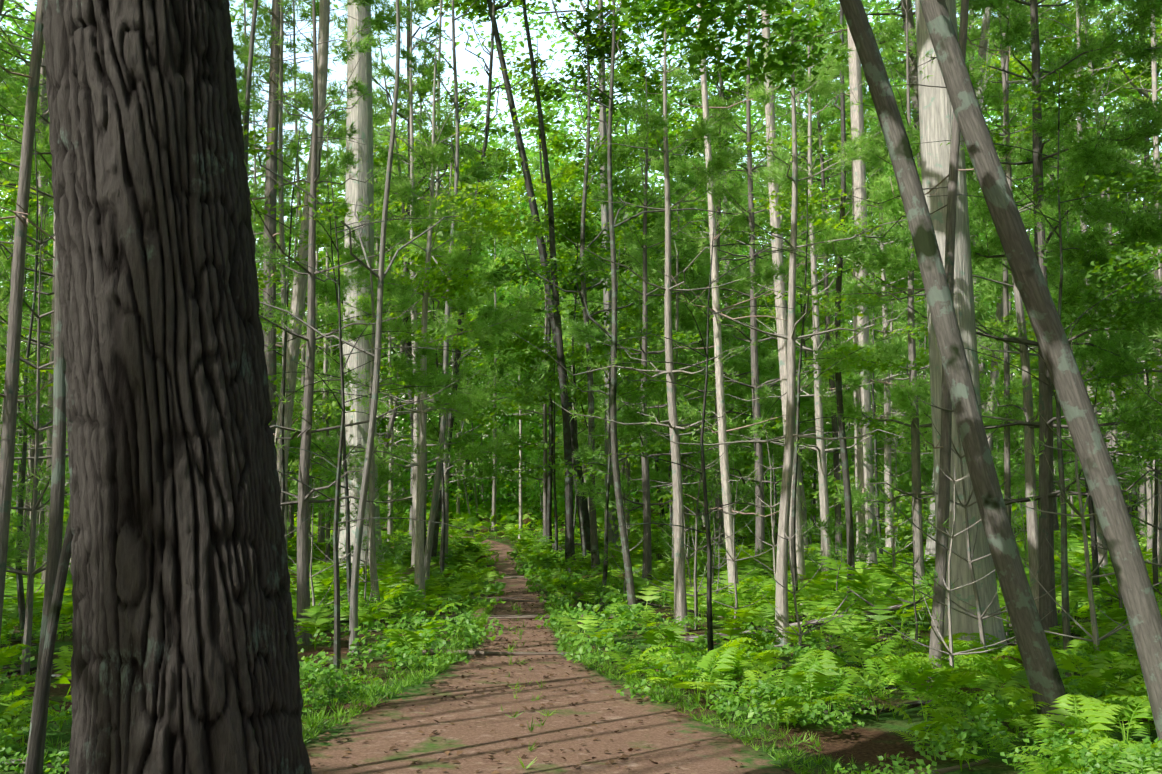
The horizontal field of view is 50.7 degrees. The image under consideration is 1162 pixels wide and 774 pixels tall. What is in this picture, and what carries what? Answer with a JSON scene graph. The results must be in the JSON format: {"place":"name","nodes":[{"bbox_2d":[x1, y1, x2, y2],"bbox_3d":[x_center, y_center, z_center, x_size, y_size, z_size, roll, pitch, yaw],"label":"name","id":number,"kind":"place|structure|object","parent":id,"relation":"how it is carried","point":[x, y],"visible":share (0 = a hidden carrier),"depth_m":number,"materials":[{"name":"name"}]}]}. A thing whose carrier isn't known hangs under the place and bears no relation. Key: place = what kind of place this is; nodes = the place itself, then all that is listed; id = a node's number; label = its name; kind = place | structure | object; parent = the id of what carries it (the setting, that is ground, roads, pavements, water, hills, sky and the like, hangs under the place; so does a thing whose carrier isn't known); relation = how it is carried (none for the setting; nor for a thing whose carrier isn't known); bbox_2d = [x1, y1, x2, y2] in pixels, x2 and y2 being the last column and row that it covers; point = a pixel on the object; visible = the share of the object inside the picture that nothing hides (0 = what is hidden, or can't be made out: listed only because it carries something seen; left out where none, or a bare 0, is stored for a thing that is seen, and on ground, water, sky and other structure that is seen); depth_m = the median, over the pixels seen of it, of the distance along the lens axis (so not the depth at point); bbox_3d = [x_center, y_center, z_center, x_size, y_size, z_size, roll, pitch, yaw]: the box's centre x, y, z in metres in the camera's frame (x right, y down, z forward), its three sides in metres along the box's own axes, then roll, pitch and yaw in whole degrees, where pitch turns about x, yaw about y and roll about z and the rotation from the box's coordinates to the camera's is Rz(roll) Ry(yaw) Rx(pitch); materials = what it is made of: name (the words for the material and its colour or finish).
{"place":"outdoors","nodes":[
{"label":"outdoors","id":0,"kind":"place"},
{"bbox_2d":[302,523,855,773],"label":"path","id":1,"kind":"structure","parent":0,"point":[710,753],"depth_m":8.91,"materials":[{"name":"brown soil"}]},
{"bbox_2d":[0,597,872,773],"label":"path grass tufts","id":2,"kind":"object","parent":1,"relation":"on","point":[319,718],"visible":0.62,"depth_m":10.12,"materials":[{"name":"green plant"}]},
{"bbox_2d":[0,0,1161,524],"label":"forest foliage","id":3,"kind":"object","parent":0,"point":[530,152],"depth_m":72.00,"materials":[{"name":"green plant"}]},
{"bbox_2d":[0,476,1161,773],"bbox_3d":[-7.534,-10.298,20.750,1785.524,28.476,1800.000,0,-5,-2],"label":"ground","id":4,"kind":"structure","parent":0,"point":[856,746],"depth_m":10.11,"materials":[{"name":"green plant"}]},
{"bbox_2d":[42,0,311,773],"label":"tree trunk","id":5,"kind":"object","parent":4,"relation":"on","point":[184,659],"visible":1,"depth_m":4.23,"materials":[{"name":"brown plant"}]},
{"bbox_2d":[0,0,1159,664],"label":"tree trunks","id":6,"kind":"object","parent":4,"relation":"on","point":[936,112],"visible":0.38,"depth_m":13.67,"materials":[{"name":"grey plant"}]},
{"bbox_2d":[1,537,1158,773],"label":"forest floor dead wood","id":7,"kind":"object","parent":4,"relation":"on","point":[835,647],"visible":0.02,"depth_m":14.15,"materials":[{"name":"brown wood"}]},
{"bbox_2d":[0,0,1161,689],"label":"forest pine","id":8,"kind":"object","parent":4,"relation":"on","point":[1104,160],"depth_m":20.63,"materials":[{"name":"plant"}]},
{"bbox_2d":[0,1,1019,516],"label":"dead pine branches","id":9,"kind":"object","parent":8,"relation":"attached to","point":[672,277],"visible":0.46,"depth_m":19.90,"materials":[{"name":"beige wood"}]},
{"bbox_2d":[0,0,1161,773],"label":"tree trunks","id":10,"kind":"object","parent":4,"relation":"on","point":[1106,498],"visible":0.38,"depth_m":8.62,"materials":[{"name":"grey plant"}]},
{"bbox_2d":[0,0,1161,516],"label":"tree foliage","id":11,"kind":"object","parent":10,"relation":"attached to","point":[600,50],"visible":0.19,"depth_m":29.92,"materials":[{"name":"green plant"}]},
{"bbox_2d":[579,0,846,90],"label":"tree leaves","id":12,"kind":"object","parent":10,"relation":"attached to","point":[707,17],"visible":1,"depth_m":10.42,"materials":[{"name":"green plant"}]},
{"bbox_2d":[0,485,1161,773],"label":"undergrowth","id":13,"kind":"object","parent":4,"relation":"on","point":[978,675],"visible":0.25,"depth_m":14.03,"materials":[{"name":"green plant"}]},
{"bbox_2d":[0,0,1161,547],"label":"tree foliage","id":14,"kind":"object","parent":4,"relation":"on","point":[450,282],"visible":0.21,"depth_m":30.13,"materials":[{"name":"green plant"}]},
{"bbox_2d":[0,544,1161,773],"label":"undergrowth plants","id":15,"kind":"object","parent":4,"relation":"on","point":[328,676],"visible":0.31,"depth_m":10.94,"materials":[{"name":"green plant"}]},
{"bbox_2d":[24,587,1152,773],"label":"leaf litter","id":16,"kind":"object","parent":4,"relation":"on","point":[622,757],"visible":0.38,"depth_m":10.15,"materials":[{"name":"brown plant"}]},
{"bbox_2d":[364,575,989,773],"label":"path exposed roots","id":17,"kind":"object","parent":4,"relation":"on","point":[940,771],"visible":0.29,"depth_m":13.68,"materials":[{"name":"brown plant"}]},
{"bbox_2d":[681,588,913,642],"bbox_3d":[2.797,2.912,15.691,3.572,0.586,0.348,3,-6,-28],"label":"fallen branch","id":18,"kind":"object","parent":4,"relation":"on","point":[813,622],"visible":0.4,"depth_m":15.74,"materials":[{"name":"grey wood"}]},
{"bbox_2d":[0,0,1161,481],"label":"sky","id":19,"kind":"structure","parent":0,"point":[466,60],"materials":[{"name":"white"}]}
]}

